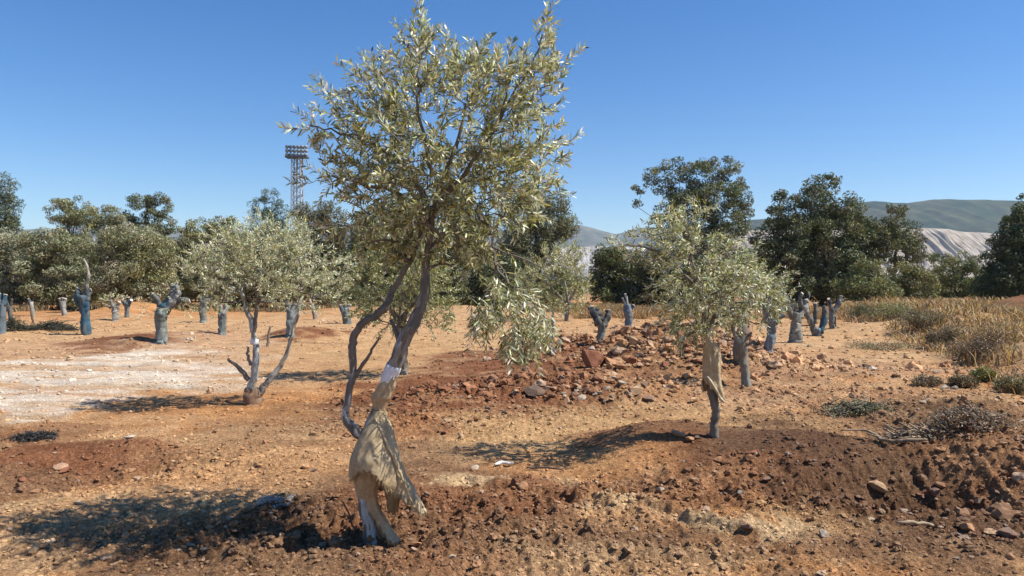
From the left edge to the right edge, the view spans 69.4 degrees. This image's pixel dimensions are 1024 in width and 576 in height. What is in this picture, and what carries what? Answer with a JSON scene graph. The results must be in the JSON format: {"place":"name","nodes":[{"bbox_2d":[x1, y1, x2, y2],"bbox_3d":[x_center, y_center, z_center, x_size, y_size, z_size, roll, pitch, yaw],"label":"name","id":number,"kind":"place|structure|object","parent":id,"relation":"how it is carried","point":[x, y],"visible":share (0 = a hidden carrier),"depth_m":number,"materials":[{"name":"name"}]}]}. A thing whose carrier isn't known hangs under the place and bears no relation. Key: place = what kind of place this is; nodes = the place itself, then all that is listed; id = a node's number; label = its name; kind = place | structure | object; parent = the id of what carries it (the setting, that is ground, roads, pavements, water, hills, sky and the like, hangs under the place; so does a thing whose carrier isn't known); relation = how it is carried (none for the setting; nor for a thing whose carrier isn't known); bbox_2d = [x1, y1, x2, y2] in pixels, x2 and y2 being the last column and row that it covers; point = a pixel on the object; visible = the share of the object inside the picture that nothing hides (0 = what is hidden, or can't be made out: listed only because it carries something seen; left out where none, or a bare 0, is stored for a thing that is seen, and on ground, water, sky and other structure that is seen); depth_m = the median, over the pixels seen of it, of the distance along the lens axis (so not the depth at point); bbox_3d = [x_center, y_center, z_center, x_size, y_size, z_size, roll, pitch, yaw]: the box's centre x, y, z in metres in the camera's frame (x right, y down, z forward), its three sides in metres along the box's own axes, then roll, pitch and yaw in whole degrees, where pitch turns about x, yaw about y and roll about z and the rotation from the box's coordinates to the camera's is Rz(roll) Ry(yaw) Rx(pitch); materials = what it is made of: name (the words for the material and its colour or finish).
{"place":"outdoors","nodes":[
{"label":"outdoors","id":0,"kind":"place"},
{"bbox_2d":[4,225,676,263],"bbox_3d":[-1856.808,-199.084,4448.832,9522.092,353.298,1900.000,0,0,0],"label":"hills","id":1,"kind":"structure","parent":0,"point":[588,236],"depth_m":4131.01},
{"bbox_2d":[0,286,1023,575],"bbox_3d":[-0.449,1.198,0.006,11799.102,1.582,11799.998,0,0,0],"label":"ground","id":2,"kind":"structure","parent":0,"point":[296,378],"depth_m":6.77,"materials":[{"name":"soil"}]},
{"bbox_2d":[0,293,7,333],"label":"olive stump","id":3,"kind":"object","parent":2,"relation":"on","point":[3,304],"visible":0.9,"depth_m":23.65,"materials":[{"name":"blue plant"}]},
{"bbox_2d":[6,298,13,318],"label":"olive stump","id":4,"kind":"object","parent":2,"relation":"on","point":[9,309],"visible":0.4,"depth_m":27.80,"materials":[{"name":"grey plant"}]},
{"bbox_2d":[0,171,25,232],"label":"tree","id":5,"kind":"object","parent":2,"relation":"on","point":[10,221],"visible":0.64,"depth_m":54.89,"materials":[{"name":"green plant"}]},
{"bbox_2d":[6,315,36,331],"bbox_3d":[-16.378,1.206,24.296,1.363,0.681,1.260,0,0,35],"label":"brush pile","id":6,"kind":"object","parent":2,"relation":"on","point":[11,323],"visible":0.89,"depth_m":24.23,"materials":[{"name":"green plant"}]},
{"bbox_2d":[1,429,60,442],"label":"brush pile","id":7,"kind":"object","parent":2,"relation":"on","point":[30,436],"visible":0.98,"depth_m":7.72,"materials":[{"name":"green plant"}]},
{"bbox_2d":[0,226,63,308],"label":"tree","id":8,"kind":"object","parent":2,"relation":"on","point":[10,249],"visible":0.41,"depth_m":47.01,"materials":[{"name":"green plant"}]},
{"bbox_2d":[28,543,38,553],"bbox_3d":[-2.900,1.576,4.477,0.060,0.034,0.083,-15,26,-11],"label":"rock","id":9,"kind":"object","parent":2,"relation":"on","point":[34,548],"visible":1,"depth_m":4.46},
{"bbox_2d":[6,226,109,309],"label":"tree","id":10,"kind":"object","parent":2,"relation":"on","point":[66,268],"visible":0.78,"depth_m":45.09,"materials":[{"name":"green plant"}]},
{"bbox_2d":[22,317,95,333],"bbox_3d":[-15.259,1.290,24.814,2.614,0.676,1.577,0,0,0],"label":"brush pile","id":11,"kind":"object","parent":2,"relation":"on","point":[55,325],"visible":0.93,"depth_m":24.58,"materials":[{"name":"green plant"}]},
{"bbox_2d":[53,463,67,469],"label":"rock","id":12,"kind":"object","parent":2,"relation":"on","point":[59,466],"visible":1,"depth_m":6.90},
{"bbox_2d":[58,297,66,315],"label":"olive stump","id":13,"kind":"object","parent":2,"relation":"on","point":[62,301],"visible":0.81,"depth_m":33.69,"materials":[{"name":"grey plant"}]},
{"bbox_2d":[41,195,99,302],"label":"tree","id":14,"kind":"object","parent":2,"relation":"on","point":[76,217],"visible":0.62,"depth_m":55.70,"materials":[{"name":"green plant"}]},
{"bbox_2d":[74,258,91,334],"bbox_3d":[-13.801,0.389,23.752,0.619,2.697,0.384,0,0,0],"label":"olive stump","id":15,"kind":"object","parent":2,"relation":"on","point":[81,301],"visible":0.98,"depth_m":23.68,"materials":[{"name":"blue plant"}]},
{"bbox_2d":[98,289,127,320],"bbox_3d":[-17.223,0.803,31.998,1.007,1.626,1.752,0,0,0],"label":"olive stump","id":16,"kind":"object","parent":2,"relation":"on","point":[115,311],"visible":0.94,"depth_m":31.91,"materials":[{"name":"grey plant"}]},
{"bbox_2d":[86,204,144,301],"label":"tree","id":17,"kind":"object","parent":2,"relation":"on","point":[98,220],"visible":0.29,"depth_m":57.50,"materials":[{"name":"green plant"}]},
{"bbox_2d":[121,297,132,317],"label":"olive stump","id":18,"kind":"object","parent":2,"relation":"on","point":[127,303],"visible":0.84,"depth_m":33.31,"materials":[{"name":"grey plant"}]},
{"bbox_2d":[77,222,183,302],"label":"tree","id":19,"kind":"object","parent":2,"relation":"on","point":[129,264],"visible":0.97,"depth_m":41.28,"materials":[{"name":"green plant"}]},
{"bbox_2d":[122,192,180,301],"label":"tree","id":20,"kind":"object","parent":2,"relation":"on","point":[149,202],"visible":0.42,"depth_m":61.68,"materials":[{"name":"green plant"}]},
{"bbox_2d":[133,280,200,343],"bbox_3d":[-8.893,0.704,19.076,1.615,1.916,1.704,0,0,-23],"label":"olive stump","id":21,"kind":"object","parent":2,"relation":"on","point":[172,300],"visible":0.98,"depth_m":19.11,"materials":[{"name":"grey plant"}]},
{"bbox_2d":[159,236,203,305],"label":"thicket","id":22,"kind":"object","parent":2,"relation":"on","point":[181,242],"visible":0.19,"depth_m":49.45,"materials":[{"name":"green plant"}]},
{"bbox_2d":[197,288,218,322],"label":"olive stump","id":23,"kind":"object","parent":2,"relation":"on","point":[203,310],"visible":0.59,"depth_m":30.54,"materials":[{"name":"grey plant"}]},
{"bbox_2d":[176,215,251,263],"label":"tree","id":24,"kind":"object","parent":2,"relation":"on","point":[187,232],"visible":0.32,"depth_m":55.40,"materials":[{"name":"green plant"}]},
{"bbox_2d":[176,243,263,305],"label":"thicket","id":25,"kind":"object","parent":2,"relation":"on","point":[193,293],"visible":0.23,"depth_m":46.14,"materials":[{"name":"green plant"}]},
{"bbox_2d":[199,287,241,334],"bbox_3d":[-8.661,0.749,21.737,1.401,1.641,1.463,0,0,28],"label":"olive stump","id":26,"kind":"object","parent":2,"relation":"on","point":[222,315],"visible":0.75,"depth_m":21.79,"materials":[{"name":"grey plant"}]},
{"bbox_2d":[175,207,362,405],"bbox_3d":[-3.299,0.276,10.074,2.506,2.752,1.784,0,0,0],"label":"olive tree","id":27,"kind":"object","parent":2,"relation":"on","point":[252,394],"visible":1,"depth_m":9.95,"materials":[{"name":"green plant"}]},
{"bbox_2d":[247,187,294,303],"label":"tree","id":28,"kind":"object","parent":2,"relation":"on","point":[264,199],"visible":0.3,"depth_m":59.73,"materials":[{"name":"green plant"}]},
{"bbox_2d":[259,494,289,509],"bbox_3d":[-1.686,1.516,5.216,0.242,0.125,0.153,0,0,0],"label":"rock","id":29,"kind":"object","parent":2,"relation":"on","point":[276,499],"visible":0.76,"depth_m":5.20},
{"bbox_2d":[230,248,332,307],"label":"thicket","id":30,"kind":"object","parent":2,"relation":"on","point":[249,293],"visible":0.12,"depth_m":45.26,"materials":[{"name":"green plant"}]},
{"bbox_2d":[285,145,308,232],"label":"floodlight tower","id":31,"kind":"structure","parent":2,"relation":"on","point":[301,155],"depth_m":149.32,"materials":[{"name":"grey metal"}]},
{"bbox_2d":[276,289,320,337],"bbox_3d":[-6.251,0.747,21.016,1.255,1.665,1.356,0,0,27],"label":"olive stump","id":32,"kind":"object","parent":2,"relation":"on","point":[290,314],"visible":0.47,"depth_m":20.89,"materials":[{"name":"grey plant"}]},
{"bbox_2d":[308,299,317,318],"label":"olive stump","id":33,"kind":"object","parent":2,"relation":"on","point":[315,315],"visible":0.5,"depth_m":34.33,"materials":[{"name":"grey plant"}]},
{"bbox_2d":[290,199,348,302],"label":"tree","id":34,"kind":"object","parent":2,"relation":"on","point":[322,216],"visible":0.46,"depth_m":51.48,"materials":[{"name":"green plant"}]},
{"bbox_2d":[6,299,636,312],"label":"dry grass","id":35,"kind":"structure","parent":2,"relation":"on","point":[263,308],"depth_m":43.88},
{"bbox_2d":[338,302,351,323],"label":"olive stump","id":36,"kind":"object","parent":2,"relation":"on","point":[343,311],"visible":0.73,"depth_m":29.66,"materials":[{"name":"grey plant"}]},
{"bbox_2d":[341,500,356,536],"bbox_3d":[-1.064,1.509,4.821,0.124,0.241,0.024,0,0,19],"label":"dead stick","id":37,"kind":"object","parent":2,"relation":"on","point":[352,525],"visible":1,"depth_m":4.81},
{"bbox_2d":[305,278,453,305],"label":"thicket","id":38,"kind":"object","parent":2,"relation":"on","point":[412,293],"visible":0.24,"depth_m":45.36,"materials":[{"name":"green plant"}]},
{"bbox_2d":[335,206,425,297],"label":"tree","id":39,"kind":"object","parent":2,"relation":"on","point":[351,241],"visible":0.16,"depth_m":49.34,"materials":[{"name":"green plant"}]},
{"bbox_2d":[336,205,465,374],"bbox_3d":[-1.912,0.021,13.249,2.260,3.229,2.177,0,0,0],"label":"olive tree","id":40,"kind":"object","parent":2,"relation":"on","point":[400,319],"visible":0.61,"depth_m":13.05,"materials":[{"name":"green plant"}]},
{"bbox_2d":[275,0,589,545],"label":"olive tree","id":41,"kind":"object","parent":2,"relation":"on","point":[375,462],"visible":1,"depth_m":4.55,"materials":[{"name":"green plant"}]},
{"bbox_2d":[384,181,485,283],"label":"tree","id":42,"kind":"object","parent":2,"relation":"on","point":[464,228],"visible":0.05,"depth_m":51.04,"materials":[{"name":"green plant"}]},
{"bbox_2d":[436,242,532,306],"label":"bush","id":43,"kind":"object","parent":2,"relation":"on","point":[475,288],"visible":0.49,"depth_m":44.16,"materials":[{"name":"green plant"}]},
{"bbox_2d":[494,460,512,465],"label":"fallen branch","id":44,"kind":"object","parent":2,"relation":"on","point":[504,462],"visible":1,"depth_m":6.60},
{"bbox_2d":[0,306,1023,575],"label":"pebbles","id":45,"kind":"object","parent":2,"relation":"on","point":[462,556],"visible":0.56,"depth_m":6.16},
{"bbox_2d":[0,322,1023,575],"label":"soil clods","id":46,"kind":"object","parent":2,"relation":"on","point":[540,528],"visible":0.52,"depth_m":5.57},
{"bbox_2d":[518,481,527,490],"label":"rock","id":47,"kind":"object","parent":2,"relation":"on","point":[523,485],"visible":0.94,"depth_m":5.78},
{"bbox_2d":[524,385,544,396],"bbox_3d":[0.321,1.391,10.036,0.296,0.110,0.323,24,26,31],"label":"rock","id":48,"kind":"object","parent":2,"relation":"on","point":[535,390],"visible":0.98,"depth_m":9.96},
{"bbox_2d":[494,189,581,302],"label":"tree","id":49,"kind":"object","parent":2,"relation":"on","point":[562,226],"visible":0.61,"depth_m":51.38,"materials":[{"name":"green plant"}]},
{"bbox_2d":[502,254,590,304],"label":"thicket","id":50,"kind":"object","parent":2,"relation":"on","point":[537,281],"visible":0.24,"depth_m":47.41,"materials":[{"name":"green plant"}]},
{"bbox_2d":[526,466,566,469],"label":"fallen branch","id":51,"kind":"object","parent":2,"relation":"on","point":[530,467],"visible":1,"depth_m":6.48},
{"bbox_2d":[508,236,594,320],"bbox_3d":[1.780,-0.416,32.638,4.013,3.917,4.341,0,0,0],"label":"olive tree","id":52,"kind":"object","parent":2,"relation":"on","point":[571,262],"visible":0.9,"depth_m":32.60,"materials":[{"name":"green plant"}]},
{"bbox_2d":[537,299,568,355],"bbox_3d":[0.769,0.787,14.746,0.734,1.168,0.697,0,0,0],"label":"olive tree","id":53,"kind":"object","parent":2,"relation":"on","point":[552,336],"visible":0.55,"depth_m":14.71,"materials":[{"name":"green plant"}]},
{"bbox_2d":[501,268,668,283],"bbox_3d":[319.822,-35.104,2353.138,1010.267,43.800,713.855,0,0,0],"label":"town","id":54,"kind":"object","parent":2,"relation":"on","point":[582,275],"visible":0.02,"depth_m":2161.47,"materials":[{"name":"white paint"}]},
{"bbox_2d":[581,350,605,367],"bbox_3d":[1.508,1.288,13.507,0.435,0.332,0.375,0,0,-34],"label":"rock","id":55,"kind":"object","parent":2,"relation":"on","point":[593,358],"visible":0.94,"depth_m":13.38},
{"bbox_2d":[587,306,610,344],"bbox_3d":[1.800,0.847,15.255,0.493,0.968,0.229,0,0,11],"label":"olive stump","id":56,"kind":"object","parent":2,"relation":"on","point":[600,322],"visible":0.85,"depth_m":15.20,"materials":[{"name":"wood"}]},
{"bbox_2d":[587,242,649,304],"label":"bush","id":57,"kind":"object","parent":2,"relation":"on","point":[614,269],"visible":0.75,"depth_m":49.37,"materials":[{"name":"green plant"}]},
{"bbox_2d":[621,293,634,326],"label":"olive stump","id":58,"kind":"object","parent":2,"relation":"on","point":[627,311],"visible":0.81,"depth_m":26.84,"materials":[{"name":"grey plant"}]},
{"bbox_2d":[629,336,637,345],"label":"rock","id":59,"kind":"object","parent":2,"relation":"on","point":[633,340],"visible":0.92,"depth_m":14.16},
{"bbox_2d":[630,385,641,394],"bbox_3d":[1.687,1.387,10.101,0.172,0.100,0.153,-27,13,-19],"label":"rock","id":60,"kind":"object","parent":2,"relation":"on","point":[636,390],"visible":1,"depth_m":10.07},
{"bbox_2d":[671,430,685,436],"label":"rock","id":61,"kind":"object","parent":2,"relation":"on","point":[677,433],"visible":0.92,"depth_m":6.97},
{"bbox_2d":[617,249,741,306],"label":"thicket","id":62,"kind":"object","parent":2,"relation":"on","point":[643,297],"visible":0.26,"depth_m":47.38,"materials":[{"name":"green plant"}]},
{"bbox_2d":[352,319,1022,521],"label":"rubble","id":63,"kind":"object","parent":2,"relation":"on","point":[1003,511],"visible":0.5,"depth_m":13.03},
{"bbox_2d":[604,194,775,437],"bbox_3d":[1.797,0.290,6.960,1.617,2.322,1.378,0,0,-38],"label":"olive tree","id":64,"kind":"object","parent":2,"relation":"on","point":[711,383],"visible":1,"depth_m":6.81,"materials":[{"name":"green plant"}]},
{"bbox_2d":[630,155,754,261],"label":"tree","id":65,"kind":"object","parent":2,"relation":"on","point":[701,191],"visible":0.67,"depth_m":57.48,"materials":[{"name":"green plant"}]},
{"bbox_2d":[558,299,882,319],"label":"dry grass","id":66,"kind":"structure","parent":2,"relation":"on","point":[642,312],"depth_m":36.59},
{"bbox_2d":[732,320,750,364],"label":"olive stump","id":67,"kind":"object","parent":2,"relation":"on","point":[745,332],"visible":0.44,"depth_m":12.80,"materials":[{"name":"wood"}]},
{"bbox_2d":[694,248,799,386],"bbox_3d":[3.614,0.472,11.299,1.630,2.190,1.847,0,0,0],"label":"olive tree","id":68,"kind":"object","parent":2,"relation":"on","point":[745,374],"visible":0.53,"depth_m":11.29,"materials":[{"name":"green plant"}]},
{"bbox_2d":[728,246,798,299],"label":"bush","id":69,"kind":"object","parent":2,"relation":"on","point":[747,264],"visible":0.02,"depth_m":65.45,"materials":[{"name":"green plant"}]},
{"bbox_2d":[744,281,797,309],"bbox_3d":[13.315,0.557,38.002,3.058,1.874,1.847,0,0,0],"label":"bush","id":70,"kind":"object","parent":2,"relation":"on","point":[788,298],"visible":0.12,"depth_m":37.70,"materials":[{"name":"green plant"}]},
{"bbox_2d":[749,265,799,352],"bbox_3d":[5.022,0.425,14.271,0.801,1.736,1.475,0,0,0],"label":"olive stump","id":71,"kind":"object","parent":2,"relation":"on","point":[770,341],"visible":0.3,"depth_m":13.66,"materials":[{"name":"grey plant"}]},
{"bbox_2d":[785,292,809,342],"bbox_3d":[7.936,0.922,20.597,0.721,1.641,0.424,0,0,18],"label":"olive stump","id":72,"kind":"object","parent":2,"relation":"on","point":[795,315],"visible":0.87,"depth_m":20.51,"materials":[{"name":"grey plant"}]},
{"bbox_2d":[804,302,827,335],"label":"olive stump","id":73,"kind":"object","parent":2,"relation":"on","point":[814,329],"visible":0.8,"depth_m":22.51,"materials":[{"name":"grey plant"}]},
{"bbox_2d":[747,172,888,306],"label":"tree","id":74,"kind":"object","parent":2,"relation":"on","point":[807,261],"visible":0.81,"depth_m":49.16,"materials":[{"name":"green plant"}]},
{"bbox_2d":[819,529,828,536],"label":"rock","id":75,"kind":"object","parent":2,"relation":"on","point":[823,533],"visible":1,"depth_m":4.72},
{"bbox_2d":[827,295,843,328],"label":"olive stump","id":76,"kind":"object","parent":2,"relation":"on","point":[832,317],"visible":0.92,"depth_m":24.26,"materials":[{"name":"grey plant"}]},
{"bbox_2d":[811,395,902,418],"bbox_3d":[4.273,1.534,9.270,1.190,0.396,0.894,0,0,18],"label":"brush pile","id":77,"kind":"object","parent":2,"relation":"on","point":[855,407],"visible":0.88,"depth_m":9.18,"materials":[{"name":"green plant"}]},
{"bbox_2d":[842,301,882,319],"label":"shrub","id":78,"kind":"object","parent":2,"relation":"on","point":[860,309],"visible":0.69,"depth_m":31.57,"materials":[{"name":"green plant"}]},
{"bbox_2d":[830,258,904,301],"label":"bush","id":79,"kind":"object","parent":2,"relation":"on","point":[860,278],"visible":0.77,"depth_m":45.53,"materials":[{"name":"green plant"}]},
{"bbox_2d":[868,480,887,492],"bbox_3d":[3.034,1.644,6.135,0.154,0.090,0.110,0,0,32],"label":"rock","id":80,"kind":"object","parent":2,"relation":"on","point":[879,486],"visible":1,"depth_m":6.10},
{"bbox_2d":[838,335,921,351],"bbox_3d":[9.312,1.519,18.662,2.248,0.717,1.801,0,0,0],"label":"shrub","id":81,"kind":"object","parent":2,"relation":"on","point":[880,345],"visible":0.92,"depth_m":18.50,"materials":[{"name":"green plant"}]},
{"bbox_2d":[841,429,927,442],"bbox_3d":[3.377,1.344,6.699,0.247,0.074,0.694,0,1,-44],"label":"fallen branch","id":82,"kind":"object","parent":2,"relation":"on","point":[880,439],"visible":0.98,"depth_m":6.56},
{"bbox_2d":[867,298,922,319],"bbox_3d":[14.427,0.867,27.898,2.228,0.956,1.829,0,0,0],"label":"shrub","id":83,"kind":"object","parent":2,"relation":"on","point":[890,309],"visible":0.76,"depth_m":27.78,"materials":[{"name":"green plant"}]},
{"bbox_2d":[863,203,929,295],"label":"tree","id":84,"kind":"object","parent":2,"relation":"on","point":[898,238],"visible":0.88,"depth_m":49.60,"materials":[{"name":"green plant"}]},
{"bbox_2d":[867,418,951,443],"bbox_3d":[3.651,1.287,6.694,0.736,0.346,0.566,0,0,-37],"label":"brush pile","id":85,"kind":"object","parent":2,"relation":"on","point":[898,434],"visible":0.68,"depth_m":6.69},
{"bbox_2d":[881,260,942,299],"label":"bush","id":86,"kind":"object","parent":2,"relation":"on","point":[910,278],"visible":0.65,"depth_m":46.54,"materials":[{"name":"green plant"}]},
{"bbox_2d":[895,520,933,526],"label":"fallen branch","id":87,"kind":"object","parent":2,"relation":"on","point":[915,522],"visible":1,"depth_m":4.99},
{"bbox_2d":[890,306,952,329],"bbox_3d":[12.310,0.879,22.181,1.737,0.784,1.397,0,0,22],"label":"shrub","id":88,"kind":"object","parent":2,"relation":"on","point":[914,315],"visible":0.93,"depth_m":22.07,"materials":[{"name":"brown plant"}]},
{"bbox_2d":[828,295,1023,395],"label":"dry grass","id":89,"kind":"structure","parent":2,"relation":"on","point":[1005,315],"depth_m":21.23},
{"bbox_2d":[907,373,944,386],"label":"shrub","id":90,"kind":"object","parent":2,"relation":"on","point":[930,381],"visible":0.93,"depth_m":11.38,"materials":[{"name":"green plant"}]},
{"bbox_2d":[929,488,940,496],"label":"rock","id":91,"kind":"object","parent":2,"relation":"on","point":[934,492],"visible":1,"depth_m":6.04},
{"bbox_2d":[915,252,960,296],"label":"bush","id":92,"kind":"object","parent":2,"relation":"on","point":[935,256],"visible":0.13,"depth_m":59.61,"materials":[{"name":"green plant"}]},
{"bbox_2d":[920,322,963,346],"bbox_3d":[10.679,1.207,18.197,1.154,0.708,1.023,0,0,0],"label":"shrub","id":93,"kind":"object","parent":2,"relation":"on","point":[951,334],"visible":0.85,"depth_m":18.17,"materials":[{"name":"brown plant"}]},
{"bbox_2d":[922,250,990,298],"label":"bush","id":94,"kind":"object","parent":2,"relation":"on","point":[954,280],"visible":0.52,"depth_m":53.46,"materials":[{"name":"green plant"}]},
{"bbox_2d":[901,402,1023,439],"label":"brush pile","id":95,"kind":"object","parent":2,"relation":"on","point":[964,415],"visible":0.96,"depth_m":6.53,"materials":[{"name":"grey plant"}]},
{"bbox_2d":[945,373,983,388],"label":"shrub","id":96,"kind":"object","parent":2,"relation":"on","point":[958,380],"visible":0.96,"depth_m":11.42,"materials":[{"name":"green plant"}]},
{"bbox_2d":[959,523,974,530],"bbox_3d":[3.051,1.594,4.940,0.086,0.054,0.106,0,0,-5],"label":"rock","id":97,"kind":"object","parent":2,"relation":"on","point":[966,526],"visible":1,"depth_m":4.93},
{"bbox_2d":[939,333,1002,361],"bbox_3d":[9.169,1.179,14.586,1.254,0.598,1.080,0,0,0],"label":"shrub","id":98,"kind":"object","parent":2,"relation":"on","point":[974,346],"visible":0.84,"depth_m":14.45,"materials":[{"name":"brown plant"}]},
{"bbox_2d":[969,365,998,382],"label":"shrub","id":99,"kind":"object","parent":2,"relation":"on","point":[983,377],"visible":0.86,"depth_m":11.99,"materials":[{"name":"green plant"}]},
{"bbox_2d":[983,528,999,534],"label":"rock","id":100,"kind":"object","parent":2,"relation":"on","point":[990,531],"visible":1,"depth_m":4.88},
{"bbox_2d":[969,323,1017,348],"bbox_3d":[9.971,1.005,15.346,1.004,0.608,0.869,0,0,0],"label":"shrub","id":101,"kind":"object","parent":2,"relation":"on","point":[988,332],"visible":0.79,"depth_m":15.30,"materials":[{"name":"brown plant"}]},
{"bbox_2d":[968,201,1023,299],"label":"tree","id":102,"kind":"object","parent":2,"relation":"on","point":[1004,276],"visible":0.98,"depth_m":43.59,"materials":[{"name":"green plant"}]},
{"bbox_2d":[989,375,1023,394],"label":"shrub","id":103,"kind":"object","parent":2,"relation":"on","point":[1004,383],"visible":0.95,"depth_m":10.83,"materials":[{"name":"green plant"}]},
{"bbox_2d":[998,527,1018,538],"bbox_3d":[3.264,1.623,4.866,0.133,0.092,0.172,0,0,-4],"label":"rock","id":104,"kind":"object","parent":2,"relation":"on","point":[1007,532],"visible":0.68,"depth_m":4.82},
{"bbox_2d":[0,0,1023,233],"label":"sky","id":105,"kind":"structure","parent":0,"point":[104,102],"materials":[{"name":"blue"}]},
{"bbox_2d":[456,246,677,273],"bbox_3d":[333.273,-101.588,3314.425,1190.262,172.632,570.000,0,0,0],"label":"quarry bank","id":106,"kind":"structure","parent":0,"point":[586,258],"depth_m":3215.93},
{"bbox_2d":[626,356,636,363],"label":"rock","id":107,"kind":"object","parent":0,"point":[631,359],"visible":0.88,"depth_m":13.32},
{"bbox_2d":[645,199,1023,259],"bbox_3d":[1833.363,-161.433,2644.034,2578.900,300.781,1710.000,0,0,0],"label":"hills","id":108,"kind":"structure","parent":0,"point":[982,216],"depth_m":2345.39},
{"bbox_2d":[681,228,998,283],"bbox_3d":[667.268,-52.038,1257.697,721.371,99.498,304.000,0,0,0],"label":"quarry bank","id":109,"kind":"structure","parent":0,"point":[945,241],"depth_m":1196.28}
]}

